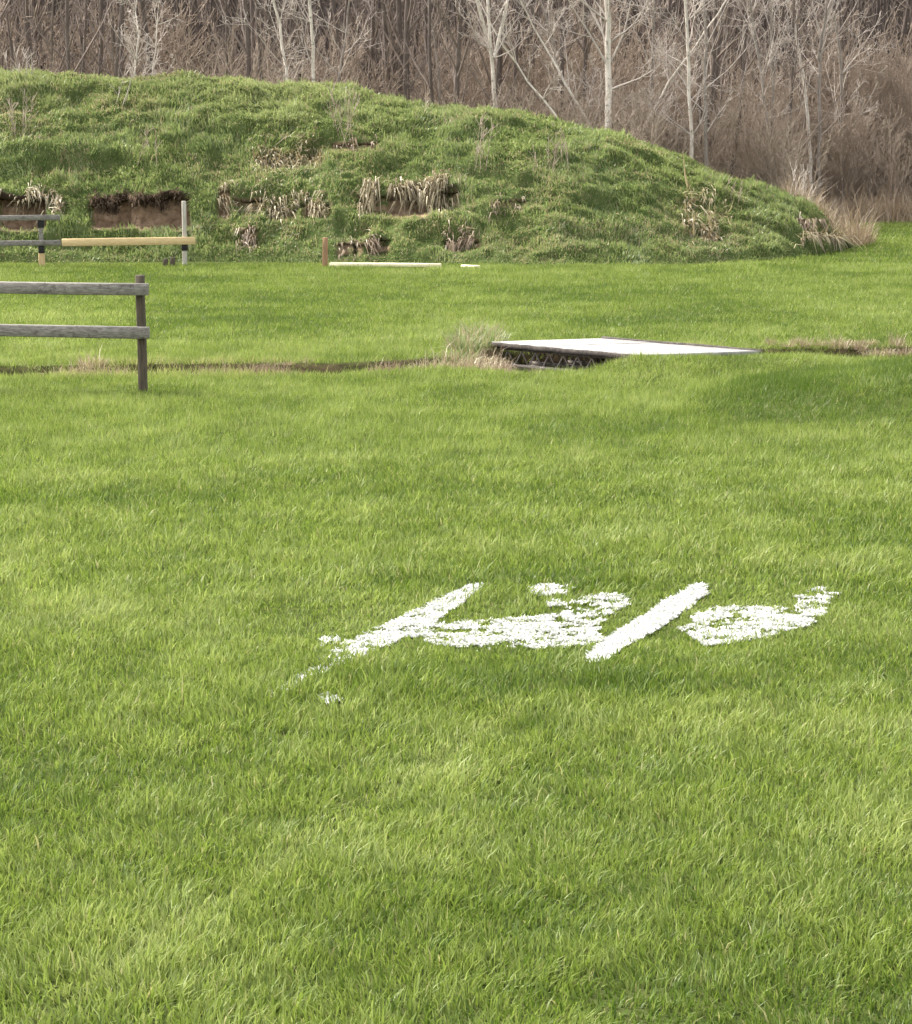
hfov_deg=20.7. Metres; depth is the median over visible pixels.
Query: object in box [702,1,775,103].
bare tree
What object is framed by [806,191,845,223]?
dry tuft
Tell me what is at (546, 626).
paint mark
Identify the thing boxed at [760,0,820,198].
bare tree
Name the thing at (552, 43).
bare tree
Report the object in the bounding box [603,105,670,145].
bare shrub
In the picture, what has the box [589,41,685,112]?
bare shrub
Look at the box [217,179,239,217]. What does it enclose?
dead grass clump
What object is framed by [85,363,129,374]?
dry tuft
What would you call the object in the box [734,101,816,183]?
bare shrub
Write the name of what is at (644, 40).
bare tree
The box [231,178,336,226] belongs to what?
dead grass clump
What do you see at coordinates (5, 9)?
bare tree
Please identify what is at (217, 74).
bare shrub
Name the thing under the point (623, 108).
bare shrub
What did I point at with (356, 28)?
bare tree
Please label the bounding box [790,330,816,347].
dry tuft
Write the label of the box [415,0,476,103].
bare tree
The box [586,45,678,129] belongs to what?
bare shrub
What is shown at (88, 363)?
dry tuft
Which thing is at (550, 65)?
bare shrub
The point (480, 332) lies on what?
grass tuft
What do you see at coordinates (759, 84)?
bare shrub
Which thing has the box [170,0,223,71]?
bare tree
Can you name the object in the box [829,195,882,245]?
dry tuft
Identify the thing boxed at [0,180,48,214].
dead grass clump
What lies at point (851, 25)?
bare tree
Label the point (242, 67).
bare shrub
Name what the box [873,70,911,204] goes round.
bare shrub
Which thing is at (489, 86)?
bare shrub
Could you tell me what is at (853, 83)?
bare shrub
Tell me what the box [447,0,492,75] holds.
bare tree
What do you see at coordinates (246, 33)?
bare tree
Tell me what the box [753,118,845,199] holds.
bare shrub
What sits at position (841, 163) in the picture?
bare shrub
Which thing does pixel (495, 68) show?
bare shrub
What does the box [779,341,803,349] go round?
dry tuft
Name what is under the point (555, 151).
dry weed
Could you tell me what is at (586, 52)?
bare tree
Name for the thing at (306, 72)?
bare shrub
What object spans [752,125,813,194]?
bare shrub
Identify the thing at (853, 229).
dry tuft
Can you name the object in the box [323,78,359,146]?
dry weed
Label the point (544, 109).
bare shrub
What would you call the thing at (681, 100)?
bare shrub
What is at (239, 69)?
bare shrub
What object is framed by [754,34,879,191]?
bare shrub
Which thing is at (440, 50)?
bare shrub
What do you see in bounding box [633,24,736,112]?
bare shrub
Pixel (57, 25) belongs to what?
bare tree
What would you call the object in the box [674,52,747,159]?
bare shrub
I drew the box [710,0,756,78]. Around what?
bare tree
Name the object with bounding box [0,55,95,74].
bare shrub
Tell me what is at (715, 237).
dead grass clump
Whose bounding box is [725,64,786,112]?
bare shrub
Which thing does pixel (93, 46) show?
bare shrub
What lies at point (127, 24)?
bare shrub
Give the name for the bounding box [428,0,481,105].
bare tree
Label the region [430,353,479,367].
dry tuft
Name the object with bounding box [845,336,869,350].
dry tuft
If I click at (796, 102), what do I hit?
bare shrub
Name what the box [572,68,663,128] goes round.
bare shrub
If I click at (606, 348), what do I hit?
footbridge
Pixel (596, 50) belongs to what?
bare shrub
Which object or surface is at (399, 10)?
bare tree
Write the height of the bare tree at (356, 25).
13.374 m
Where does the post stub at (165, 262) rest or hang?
on the ground at (20, 368)
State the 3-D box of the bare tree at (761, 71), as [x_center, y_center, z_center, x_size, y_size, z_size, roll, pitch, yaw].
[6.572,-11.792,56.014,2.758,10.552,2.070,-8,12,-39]
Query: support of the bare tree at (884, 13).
on the ground at (20, 368)
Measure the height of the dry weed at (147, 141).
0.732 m
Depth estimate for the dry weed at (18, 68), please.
44.94 m
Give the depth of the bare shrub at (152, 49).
65.74 m
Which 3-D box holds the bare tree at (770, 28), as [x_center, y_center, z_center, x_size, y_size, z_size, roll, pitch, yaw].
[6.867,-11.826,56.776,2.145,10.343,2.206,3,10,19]
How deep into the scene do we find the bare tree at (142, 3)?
57.08 m
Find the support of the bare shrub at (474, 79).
on the ground at (20, 368)
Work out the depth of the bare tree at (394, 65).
58.81 m
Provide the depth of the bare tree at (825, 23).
57.64 m
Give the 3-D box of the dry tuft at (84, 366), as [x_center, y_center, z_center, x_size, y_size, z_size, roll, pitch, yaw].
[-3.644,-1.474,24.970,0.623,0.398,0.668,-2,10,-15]
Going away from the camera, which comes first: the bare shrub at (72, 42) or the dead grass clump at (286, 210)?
the dead grass clump at (286, 210)
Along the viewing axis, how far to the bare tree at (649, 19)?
62.48 m
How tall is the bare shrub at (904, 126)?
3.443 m
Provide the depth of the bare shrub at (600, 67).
63.60 m
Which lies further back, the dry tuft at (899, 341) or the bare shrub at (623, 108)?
the bare shrub at (623, 108)
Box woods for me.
[4,0,911,201]
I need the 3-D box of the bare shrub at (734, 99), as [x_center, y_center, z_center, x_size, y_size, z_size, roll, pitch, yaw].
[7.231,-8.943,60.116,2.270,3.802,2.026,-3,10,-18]
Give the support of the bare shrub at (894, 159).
on the ground at (20, 368)
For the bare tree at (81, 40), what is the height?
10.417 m
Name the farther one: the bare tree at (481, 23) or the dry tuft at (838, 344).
the bare tree at (481, 23)
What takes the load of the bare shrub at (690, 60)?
on the ground at (20, 368)
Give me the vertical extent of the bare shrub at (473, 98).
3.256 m
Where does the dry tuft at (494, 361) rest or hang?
on the ground at (20, 368)
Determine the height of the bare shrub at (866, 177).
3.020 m
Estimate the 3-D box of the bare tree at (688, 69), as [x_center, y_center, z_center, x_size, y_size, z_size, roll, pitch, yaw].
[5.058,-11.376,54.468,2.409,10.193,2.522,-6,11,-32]
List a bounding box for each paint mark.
[267,582,483,703]
[406,582,630,650]
[585,581,710,662]
[678,586,840,645]
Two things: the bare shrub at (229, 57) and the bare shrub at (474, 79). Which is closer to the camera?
the bare shrub at (229, 57)
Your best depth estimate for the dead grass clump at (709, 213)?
43.18 m
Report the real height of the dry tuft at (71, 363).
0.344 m
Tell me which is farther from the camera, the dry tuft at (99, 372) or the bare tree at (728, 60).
the bare tree at (728, 60)
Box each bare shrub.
[0,0,51,69]
[0,26,78,72]
[0,33,78,74]
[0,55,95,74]
[13,3,142,74]
[19,0,176,77]
[21,42,97,73]
[49,13,112,71]
[69,0,193,73]
[70,0,215,77]
[73,15,176,75]
[87,21,210,75]
[104,0,205,75]
[124,0,282,76]
[160,12,291,84]
[161,62,271,81]
[174,32,279,79]
[187,59,283,82]
[188,41,297,84]
[212,59,295,83]
[223,48,355,83]
[238,36,324,80]
[241,0,368,82]
[264,12,384,86]
[264,50,384,90]
[266,47,336,81]
[271,44,365,83]
[273,33,411,96]
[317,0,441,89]
[337,61,444,100]
[376,61,487,106]
[377,74,434,102]
[382,62,447,104]
[388,7,501,107]
[393,0,531,108]
[409,42,510,105]
[426,23,558,110]
[428,37,526,109]
[436,55,510,105]
[440,84,516,107]
[446,48,529,103]
[472,26,588,108]
[473,78,551,114]
[475,57,598,119]
[480,0,629,117]
[502,0,645,110]
[509,45,599,90]
[513,40,619,114]
[516,81,612,128]
[517,30,603,112]
[518,53,622,110]
[518,73,594,121]
[526,47,642,95]
[533,72,649,113]
[538,76,592,120]
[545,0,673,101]
[546,91,616,130]
[549,87,642,129]
[554,85,604,128]
[555,57,658,99]
[555,70,624,128]
[556,74,657,126]
[565,92,638,136]
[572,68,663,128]
[574,77,671,143]
[578,79,664,144]
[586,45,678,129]
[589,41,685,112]
[592,17,690,90]
[594,56,685,146]
[594,80,701,157]
[595,60,679,142]
[597,77,678,151]
[600,10,721,160]
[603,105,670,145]
[622,86,673,150]
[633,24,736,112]
[633,30,709,134]
[633,52,709,160]
[649,20,747,119]
[653,71,702,154]
[654,77,771,175]
[673,95,789,177]
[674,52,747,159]
[678,92,767,177]
[692,46,787,173]
[692,117,746,169]
[706,52,833,170]
[707,64,805,181]
[709,88,814,193]
[711,115,799,184]
[717,64,806,146]
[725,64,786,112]
[729,84,839,185]
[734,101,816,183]
[736,64,824,176]
[744,117,818,186]
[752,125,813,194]
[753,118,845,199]
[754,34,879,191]
[769,0,911,203]
[775,71,868,194]
[777,27,893,200]
[782,88,879,204]
[785,49,878,200]
[793,80,830,197]
[793,97,885,207]
[796,64,886,192]
[807,28,894,202]
[815,46,911,201]
[822,93,902,202]
[827,40,911,204]
[830,50,907,202]
[852,5,911,195]
[856,112,911,202]
[858,15,911,200]
[865,18,911,126]
[871,48,911,183]
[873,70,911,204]
[878,75,911,195]
[905,95,911,177]
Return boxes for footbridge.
[489,336,762,372]
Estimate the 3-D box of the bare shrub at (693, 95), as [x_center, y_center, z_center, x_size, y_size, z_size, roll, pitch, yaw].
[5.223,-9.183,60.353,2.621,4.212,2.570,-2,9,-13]
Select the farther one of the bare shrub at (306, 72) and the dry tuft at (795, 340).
the bare shrub at (306, 72)
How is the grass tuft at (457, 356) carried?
on the ground at (20, 368)
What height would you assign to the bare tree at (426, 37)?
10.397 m
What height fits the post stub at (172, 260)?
0.244 m
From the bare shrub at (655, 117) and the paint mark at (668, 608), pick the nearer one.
the paint mark at (668, 608)
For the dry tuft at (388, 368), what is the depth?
25.13 m
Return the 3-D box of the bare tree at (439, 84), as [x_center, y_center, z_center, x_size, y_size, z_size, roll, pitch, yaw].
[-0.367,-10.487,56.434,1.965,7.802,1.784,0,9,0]
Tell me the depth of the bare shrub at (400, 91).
58.22 m
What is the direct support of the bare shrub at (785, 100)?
on the ground at (20, 368)
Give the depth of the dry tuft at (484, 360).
25.49 m
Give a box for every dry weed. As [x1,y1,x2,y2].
[1,46,34,74]
[3,89,38,137]
[110,56,139,106]
[137,123,162,165]
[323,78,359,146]
[410,88,431,106]
[474,114,499,170]
[531,128,568,171]
[723,176,742,201]
[789,160,808,196]
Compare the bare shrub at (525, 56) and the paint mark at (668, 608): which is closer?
the paint mark at (668, 608)
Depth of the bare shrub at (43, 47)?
58.82 m
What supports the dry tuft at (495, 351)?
on the ground at (20, 368)
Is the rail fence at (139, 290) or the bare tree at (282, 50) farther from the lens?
the bare tree at (282, 50)
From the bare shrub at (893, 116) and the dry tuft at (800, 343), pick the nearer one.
the dry tuft at (800, 343)
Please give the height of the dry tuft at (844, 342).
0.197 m
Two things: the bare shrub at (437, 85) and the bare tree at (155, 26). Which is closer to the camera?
the bare tree at (155, 26)
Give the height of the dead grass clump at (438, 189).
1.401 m
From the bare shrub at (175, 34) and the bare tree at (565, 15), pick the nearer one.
the bare shrub at (175, 34)
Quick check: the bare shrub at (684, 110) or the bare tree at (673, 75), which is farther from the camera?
the bare shrub at (684, 110)
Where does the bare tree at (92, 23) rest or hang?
on the ground at (20, 368)
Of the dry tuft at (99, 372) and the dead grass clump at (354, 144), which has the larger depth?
the dead grass clump at (354, 144)
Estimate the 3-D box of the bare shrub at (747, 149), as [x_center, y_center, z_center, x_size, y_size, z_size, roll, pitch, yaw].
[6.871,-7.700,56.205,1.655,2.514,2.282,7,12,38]
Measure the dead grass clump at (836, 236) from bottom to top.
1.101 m
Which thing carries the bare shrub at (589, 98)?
on the ground at (20, 368)
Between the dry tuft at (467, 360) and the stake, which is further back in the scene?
the stake
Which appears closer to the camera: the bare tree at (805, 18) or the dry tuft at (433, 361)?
the dry tuft at (433, 361)
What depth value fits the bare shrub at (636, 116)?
54.81 m
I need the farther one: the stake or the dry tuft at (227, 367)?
the stake
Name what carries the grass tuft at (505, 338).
on the ground at (20, 368)
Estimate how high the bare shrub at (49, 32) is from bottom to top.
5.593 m
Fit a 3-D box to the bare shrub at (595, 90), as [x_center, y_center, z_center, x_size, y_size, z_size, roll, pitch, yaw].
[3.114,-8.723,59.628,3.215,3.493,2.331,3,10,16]
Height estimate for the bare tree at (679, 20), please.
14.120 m
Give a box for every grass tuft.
[426,344,485,366]
[437,323,486,354]
[438,319,501,342]
[453,314,518,341]
[454,325,504,354]
[469,321,515,340]
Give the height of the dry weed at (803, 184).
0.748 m
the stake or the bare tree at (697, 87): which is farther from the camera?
the bare tree at (697, 87)
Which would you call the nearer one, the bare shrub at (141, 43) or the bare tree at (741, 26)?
the bare tree at (741, 26)
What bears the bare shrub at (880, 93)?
on the ground at (20, 368)
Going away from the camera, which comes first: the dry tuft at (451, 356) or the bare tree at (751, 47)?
the dry tuft at (451, 356)
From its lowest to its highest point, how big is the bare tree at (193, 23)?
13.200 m
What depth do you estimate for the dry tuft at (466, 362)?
24.99 m
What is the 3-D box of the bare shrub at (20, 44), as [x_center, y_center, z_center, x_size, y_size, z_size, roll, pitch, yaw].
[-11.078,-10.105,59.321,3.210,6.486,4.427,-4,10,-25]
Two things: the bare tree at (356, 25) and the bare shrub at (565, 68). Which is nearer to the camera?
the bare shrub at (565, 68)
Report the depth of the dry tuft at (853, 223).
48.48 m
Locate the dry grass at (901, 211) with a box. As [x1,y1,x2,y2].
[802,163,911,229]
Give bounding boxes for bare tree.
[0,0,18,66]
[0,0,47,69]
[0,0,47,69]
[0,0,61,71]
[0,0,71,72]
[0,0,73,72]
[0,0,114,71]
[2,0,118,76]
[7,0,26,55]
[14,0,72,69]
[14,0,108,75]
[16,0,158,76]
[17,1,72,67]
[19,0,87,71]
[39,0,137,73]
[46,0,153,75]
[53,1,106,71]
[58,0,154,78]
[62,0,129,59]
[70,0,164,78]
[108,0,158,76]
[114,0,232,72]
[120,0,184,74]
[132,0,234,73]
[159,0,242,73]
[168,0,235,74]
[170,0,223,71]
[172,0,229,48]
[189,0,253,76]
[197,0,315,83]
[203,0,295,78]
[217,0,349,79]
[219,0,311,82]
[237,0,301,80]
[237,0,354,81]
[240,0,322,75]
[243,0,318,80]
[255,0,338,81]
[255,0,380,88]
[260,0,319,82]
[275,0,383,84]
[296,0,381,65]
[303,0,410,96]
[314,0,378,84]
[315,0,384,90]
[323,1,378,63]
[328,0,384,93]
[353,0,426,87]
[353,0,434,98]
[364,0,452,99]
[369,0,420,93]
[377,0,422,96]
[394,0,481,103]
[396,0,482,105]
[405,0,472,103]
[413,0,472,91]
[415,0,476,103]
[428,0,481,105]
[432,0,529,109]
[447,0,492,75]
[448,1,494,84]
[450,0,515,74]
[451,0,538,108]
[455,0,542,109]
[455,0,562,119]
[482,0,584,111]
[490,0,666,129]
[494,0,640,123]
[506,0,573,112]
[512,0,649,126]
[514,0,602,128]
[536,0,587,48]
[546,0,667,129]
[573,0,726,140]
[578,1,624,53]
[589,0,726,147]
[598,1,623,44]
[610,0,694,121]
[615,0,690,56]
[617,0,673,63]
[625,0,725,158]
[629,0,737,128]
[636,0,764,168]
[648,0,760,161]
[651,0,754,159]
[652,0,752,169]
[656,1,750,72]
[661,0,790,165]
[669,0,761,162]
[676,0,777,166]
[682,0,806,123]
[692,0,767,153]
[702,0,818,104]
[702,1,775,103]
[706,0,757,85]
[707,0,822,122]
[708,0,784,161]
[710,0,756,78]
[712,0,771,175]
[717,0,848,176]
[723,0,804,182]
[729,0,800,102]
[731,0,807,108]
[734,0,871,195]
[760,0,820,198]
[761,0,844,193]
[778,0,868,68]
[779,0,880,205]
[796,0,909,200]
[797,0,874,167]
[797,0,896,200]
[798,0,859,92]
[840,0,890,56]
[860,0,906,58]
[889,0,911,75]
[889,0,911,89]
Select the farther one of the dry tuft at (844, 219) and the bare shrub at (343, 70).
the bare shrub at (343, 70)
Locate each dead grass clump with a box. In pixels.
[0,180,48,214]
[34,184,65,225]
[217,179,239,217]
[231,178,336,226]
[233,221,258,254]
[245,115,323,184]
[333,130,376,152]
[335,229,385,262]
[352,173,451,231]
[420,164,460,212]
[439,211,476,255]
[487,192,525,222]
[679,148,733,243]
[687,215,724,242]
[794,220,867,255]
[796,212,836,251]
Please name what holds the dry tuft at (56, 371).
on the ground at (20, 368)
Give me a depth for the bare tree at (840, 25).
62.02 m
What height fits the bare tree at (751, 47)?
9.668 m
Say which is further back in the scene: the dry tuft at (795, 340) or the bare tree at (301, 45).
the bare tree at (301, 45)
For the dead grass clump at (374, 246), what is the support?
on the berm
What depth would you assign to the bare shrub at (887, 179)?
63.06 m
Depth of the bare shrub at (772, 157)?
55.81 m
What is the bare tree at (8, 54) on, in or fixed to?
on the ground at (20, 368)
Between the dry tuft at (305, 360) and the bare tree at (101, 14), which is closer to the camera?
the dry tuft at (305, 360)
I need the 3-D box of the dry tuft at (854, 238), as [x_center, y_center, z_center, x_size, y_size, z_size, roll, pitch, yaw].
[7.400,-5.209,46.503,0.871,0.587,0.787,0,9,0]
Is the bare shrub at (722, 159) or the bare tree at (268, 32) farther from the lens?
the bare tree at (268, 32)
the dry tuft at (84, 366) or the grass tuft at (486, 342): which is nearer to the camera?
the dry tuft at (84, 366)
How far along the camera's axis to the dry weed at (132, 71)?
44.08 m
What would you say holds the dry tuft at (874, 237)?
on the ground at (20, 368)
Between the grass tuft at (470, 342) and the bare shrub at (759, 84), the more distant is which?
the bare shrub at (759, 84)
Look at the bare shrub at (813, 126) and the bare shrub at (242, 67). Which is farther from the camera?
the bare shrub at (813, 126)
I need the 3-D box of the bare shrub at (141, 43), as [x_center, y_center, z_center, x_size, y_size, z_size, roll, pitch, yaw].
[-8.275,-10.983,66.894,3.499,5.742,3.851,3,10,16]
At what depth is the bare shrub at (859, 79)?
63.32 m
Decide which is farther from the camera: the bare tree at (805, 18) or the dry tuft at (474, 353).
the bare tree at (805, 18)
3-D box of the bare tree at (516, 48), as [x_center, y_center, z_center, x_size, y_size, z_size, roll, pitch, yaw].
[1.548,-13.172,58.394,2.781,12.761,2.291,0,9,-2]
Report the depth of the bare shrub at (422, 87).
58.49 m
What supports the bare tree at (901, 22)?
on the ground at (20, 368)
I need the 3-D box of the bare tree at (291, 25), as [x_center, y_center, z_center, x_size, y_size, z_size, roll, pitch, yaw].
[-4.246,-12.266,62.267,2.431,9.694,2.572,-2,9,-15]
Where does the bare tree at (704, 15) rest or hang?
on the ground at (20, 368)
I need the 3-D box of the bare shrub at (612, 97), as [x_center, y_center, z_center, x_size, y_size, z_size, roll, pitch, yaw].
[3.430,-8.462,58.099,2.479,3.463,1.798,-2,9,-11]
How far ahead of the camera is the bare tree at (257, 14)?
57.41 m
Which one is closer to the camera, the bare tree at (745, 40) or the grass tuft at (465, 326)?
the grass tuft at (465, 326)
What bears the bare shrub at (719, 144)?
on the ground at (20, 368)
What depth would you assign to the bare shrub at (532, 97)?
57.39 m
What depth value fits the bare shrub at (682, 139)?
57.95 m
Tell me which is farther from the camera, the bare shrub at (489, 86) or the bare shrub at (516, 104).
the bare shrub at (489, 86)
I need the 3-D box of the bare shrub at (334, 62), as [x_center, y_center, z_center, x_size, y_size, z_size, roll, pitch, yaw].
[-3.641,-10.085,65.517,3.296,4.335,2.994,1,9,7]
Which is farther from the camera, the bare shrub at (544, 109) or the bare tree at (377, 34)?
the bare tree at (377, 34)
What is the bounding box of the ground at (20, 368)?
[0,0,911,1023]
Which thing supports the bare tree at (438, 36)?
on the ground at (20, 368)
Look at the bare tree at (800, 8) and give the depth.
64.06 m
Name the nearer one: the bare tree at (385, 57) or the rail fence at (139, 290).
the rail fence at (139, 290)
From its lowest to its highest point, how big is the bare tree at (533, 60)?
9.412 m
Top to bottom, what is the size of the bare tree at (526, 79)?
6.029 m
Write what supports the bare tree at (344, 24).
on the ground at (20, 368)
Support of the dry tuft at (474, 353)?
on the ground at (20, 368)
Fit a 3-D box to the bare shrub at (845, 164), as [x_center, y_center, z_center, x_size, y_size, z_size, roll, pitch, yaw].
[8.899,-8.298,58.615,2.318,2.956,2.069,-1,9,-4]
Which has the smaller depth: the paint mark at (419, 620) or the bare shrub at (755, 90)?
the paint mark at (419, 620)
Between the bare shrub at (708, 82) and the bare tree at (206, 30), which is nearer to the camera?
the bare shrub at (708, 82)
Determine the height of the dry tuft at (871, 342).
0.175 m
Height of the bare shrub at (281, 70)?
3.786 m
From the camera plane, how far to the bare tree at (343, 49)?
55.38 m
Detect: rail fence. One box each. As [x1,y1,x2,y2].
[0,201,194,265]
[0,275,149,391]
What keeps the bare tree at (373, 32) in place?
on the ground at (20, 368)
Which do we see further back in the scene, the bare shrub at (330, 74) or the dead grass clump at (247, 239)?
the bare shrub at (330, 74)
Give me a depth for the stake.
40.18 m
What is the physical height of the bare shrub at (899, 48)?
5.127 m
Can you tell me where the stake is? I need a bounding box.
[322,237,327,266]
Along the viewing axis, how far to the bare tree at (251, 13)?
60.93 m
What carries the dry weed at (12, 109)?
on the berm
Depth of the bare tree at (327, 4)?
70.98 m
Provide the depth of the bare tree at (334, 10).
61.74 m
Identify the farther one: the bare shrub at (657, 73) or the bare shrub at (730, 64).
the bare shrub at (657, 73)
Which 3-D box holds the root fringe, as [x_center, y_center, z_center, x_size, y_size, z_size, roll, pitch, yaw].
[-5.443,-5.254,42.482,1.838,0.761,0.699,0,9,0]
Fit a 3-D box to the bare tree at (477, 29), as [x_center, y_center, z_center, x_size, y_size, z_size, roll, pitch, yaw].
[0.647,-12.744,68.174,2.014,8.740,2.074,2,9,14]
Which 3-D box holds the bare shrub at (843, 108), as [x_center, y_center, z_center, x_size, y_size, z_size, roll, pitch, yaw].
[9.485,-9.224,61.483,2.260,3.914,3.117,-1,9,-7]
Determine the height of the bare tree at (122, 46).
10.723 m
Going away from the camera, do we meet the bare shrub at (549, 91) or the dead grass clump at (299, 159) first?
the dead grass clump at (299, 159)
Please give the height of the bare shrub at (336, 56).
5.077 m
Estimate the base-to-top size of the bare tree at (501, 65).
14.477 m
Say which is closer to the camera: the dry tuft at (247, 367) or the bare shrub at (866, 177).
the dry tuft at (247, 367)
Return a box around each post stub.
[163,258,167,266]
[170,257,174,265]
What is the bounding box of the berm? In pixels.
[0,71,832,264]
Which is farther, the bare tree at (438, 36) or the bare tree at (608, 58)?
the bare tree at (438, 36)
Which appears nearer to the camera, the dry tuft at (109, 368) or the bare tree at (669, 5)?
the dry tuft at (109, 368)
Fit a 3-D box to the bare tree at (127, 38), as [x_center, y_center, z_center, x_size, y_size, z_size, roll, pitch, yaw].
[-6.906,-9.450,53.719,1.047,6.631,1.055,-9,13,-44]
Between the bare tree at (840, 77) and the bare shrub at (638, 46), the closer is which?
the bare tree at (840, 77)
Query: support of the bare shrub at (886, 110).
on the ground at (20, 368)
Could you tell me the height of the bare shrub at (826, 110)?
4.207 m
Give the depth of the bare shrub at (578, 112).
53.84 m
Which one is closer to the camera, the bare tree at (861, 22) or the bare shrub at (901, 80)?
the bare shrub at (901, 80)
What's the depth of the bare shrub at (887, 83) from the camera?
59.88 m
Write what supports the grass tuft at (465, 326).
on the ground at (20, 368)
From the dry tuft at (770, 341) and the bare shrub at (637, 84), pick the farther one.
the bare shrub at (637, 84)
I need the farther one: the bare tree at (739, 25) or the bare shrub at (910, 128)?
the bare tree at (739, 25)
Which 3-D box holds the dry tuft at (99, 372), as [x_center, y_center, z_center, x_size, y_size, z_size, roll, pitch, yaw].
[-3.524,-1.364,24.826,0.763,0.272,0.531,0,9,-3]
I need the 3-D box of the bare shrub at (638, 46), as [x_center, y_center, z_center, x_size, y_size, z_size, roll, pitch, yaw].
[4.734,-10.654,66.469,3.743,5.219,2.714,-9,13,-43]
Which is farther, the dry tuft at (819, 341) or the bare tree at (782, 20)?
the bare tree at (782, 20)
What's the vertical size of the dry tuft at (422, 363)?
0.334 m
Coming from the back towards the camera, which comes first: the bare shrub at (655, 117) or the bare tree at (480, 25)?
the bare tree at (480, 25)
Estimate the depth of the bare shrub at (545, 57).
59.21 m
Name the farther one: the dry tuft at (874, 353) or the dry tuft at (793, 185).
the dry tuft at (793, 185)
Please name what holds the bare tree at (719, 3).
on the ground at (20, 368)
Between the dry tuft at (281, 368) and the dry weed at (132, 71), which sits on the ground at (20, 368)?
the dry tuft at (281, 368)
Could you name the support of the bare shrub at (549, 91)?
on the ground at (20, 368)
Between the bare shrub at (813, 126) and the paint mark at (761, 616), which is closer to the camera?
the paint mark at (761, 616)
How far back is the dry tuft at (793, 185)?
46.53 m
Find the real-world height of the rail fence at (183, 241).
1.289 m
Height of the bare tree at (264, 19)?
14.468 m
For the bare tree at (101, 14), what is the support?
on the ground at (20, 368)
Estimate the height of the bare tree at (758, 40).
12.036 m
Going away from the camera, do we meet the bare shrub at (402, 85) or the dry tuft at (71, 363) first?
the dry tuft at (71, 363)
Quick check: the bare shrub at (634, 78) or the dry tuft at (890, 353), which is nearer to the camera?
the dry tuft at (890, 353)
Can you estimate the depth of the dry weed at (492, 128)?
42.75 m
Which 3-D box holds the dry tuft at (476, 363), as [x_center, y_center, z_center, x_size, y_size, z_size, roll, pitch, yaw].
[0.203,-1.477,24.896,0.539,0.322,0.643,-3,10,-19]
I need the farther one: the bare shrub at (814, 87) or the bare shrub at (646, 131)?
the bare shrub at (814, 87)
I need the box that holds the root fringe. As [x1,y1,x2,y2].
[82,183,180,223]
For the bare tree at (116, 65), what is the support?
on the ground at (20, 368)
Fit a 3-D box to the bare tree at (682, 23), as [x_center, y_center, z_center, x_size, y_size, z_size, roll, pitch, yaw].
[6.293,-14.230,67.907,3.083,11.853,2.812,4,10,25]
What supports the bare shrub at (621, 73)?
on the ground at (20, 368)
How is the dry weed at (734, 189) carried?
on the berm
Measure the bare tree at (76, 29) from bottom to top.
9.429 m
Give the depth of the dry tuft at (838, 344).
26.88 m
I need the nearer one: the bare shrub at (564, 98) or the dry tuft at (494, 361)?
the dry tuft at (494, 361)
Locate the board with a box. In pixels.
[329,262,441,267]
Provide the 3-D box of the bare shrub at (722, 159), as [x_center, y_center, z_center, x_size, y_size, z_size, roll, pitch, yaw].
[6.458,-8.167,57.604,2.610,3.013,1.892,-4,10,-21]
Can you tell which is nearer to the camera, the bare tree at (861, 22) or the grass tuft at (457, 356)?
the grass tuft at (457, 356)
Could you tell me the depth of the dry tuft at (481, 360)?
25.34 m
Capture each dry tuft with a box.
[39,365,82,375]
[57,349,90,372]
[69,343,108,373]
[72,344,110,367]
[81,363,125,374]
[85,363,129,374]
[215,360,237,374]
[231,362,261,372]
[249,356,275,372]
[269,360,289,374]
[298,354,313,363]
[371,354,402,370]
[403,353,437,368]
[411,342,450,366]
[430,347,479,363]
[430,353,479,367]
[440,349,485,369]
[452,355,494,370]
[455,352,494,368]
[456,346,490,360]
[457,344,503,368]
[465,352,493,366]
[481,363,512,369]
[482,344,503,358]
[483,349,510,366]
[490,353,515,369]
[491,359,517,370]
[764,335,782,345]
[768,162,838,200]
[773,177,813,194]
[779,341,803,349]
[782,176,842,204]
[788,336,804,344]
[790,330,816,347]
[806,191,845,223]
[810,334,827,345]
[819,322,854,348]
[827,201,882,235]
[827,203,858,229]
[827,337,858,346]
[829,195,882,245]
[833,219,867,242]
[834,219,865,245]
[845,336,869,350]
[848,213,885,243]
[854,335,879,344]
[855,347,893,356]
[877,340,904,355]
[884,333,908,345]
[895,345,911,356]
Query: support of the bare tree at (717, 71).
on the ground at (20, 368)
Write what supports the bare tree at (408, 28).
on the ground at (20, 368)
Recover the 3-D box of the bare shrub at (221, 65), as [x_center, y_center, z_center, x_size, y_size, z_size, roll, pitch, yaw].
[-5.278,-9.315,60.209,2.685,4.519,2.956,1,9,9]
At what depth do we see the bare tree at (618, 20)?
74.09 m
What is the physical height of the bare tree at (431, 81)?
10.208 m
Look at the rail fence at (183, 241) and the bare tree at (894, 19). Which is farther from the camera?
the bare tree at (894, 19)
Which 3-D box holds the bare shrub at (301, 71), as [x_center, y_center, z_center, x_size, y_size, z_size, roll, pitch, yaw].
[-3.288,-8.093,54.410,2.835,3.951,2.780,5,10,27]
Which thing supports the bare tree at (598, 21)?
on the ground at (20, 368)
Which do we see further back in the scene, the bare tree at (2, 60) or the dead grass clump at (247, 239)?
the bare tree at (2, 60)
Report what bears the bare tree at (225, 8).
on the ground at (20, 368)
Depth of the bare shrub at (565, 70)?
59.63 m
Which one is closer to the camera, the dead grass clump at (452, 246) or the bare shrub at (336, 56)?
the dead grass clump at (452, 246)
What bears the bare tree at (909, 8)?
on the ground at (20, 368)
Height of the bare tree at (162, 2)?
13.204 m

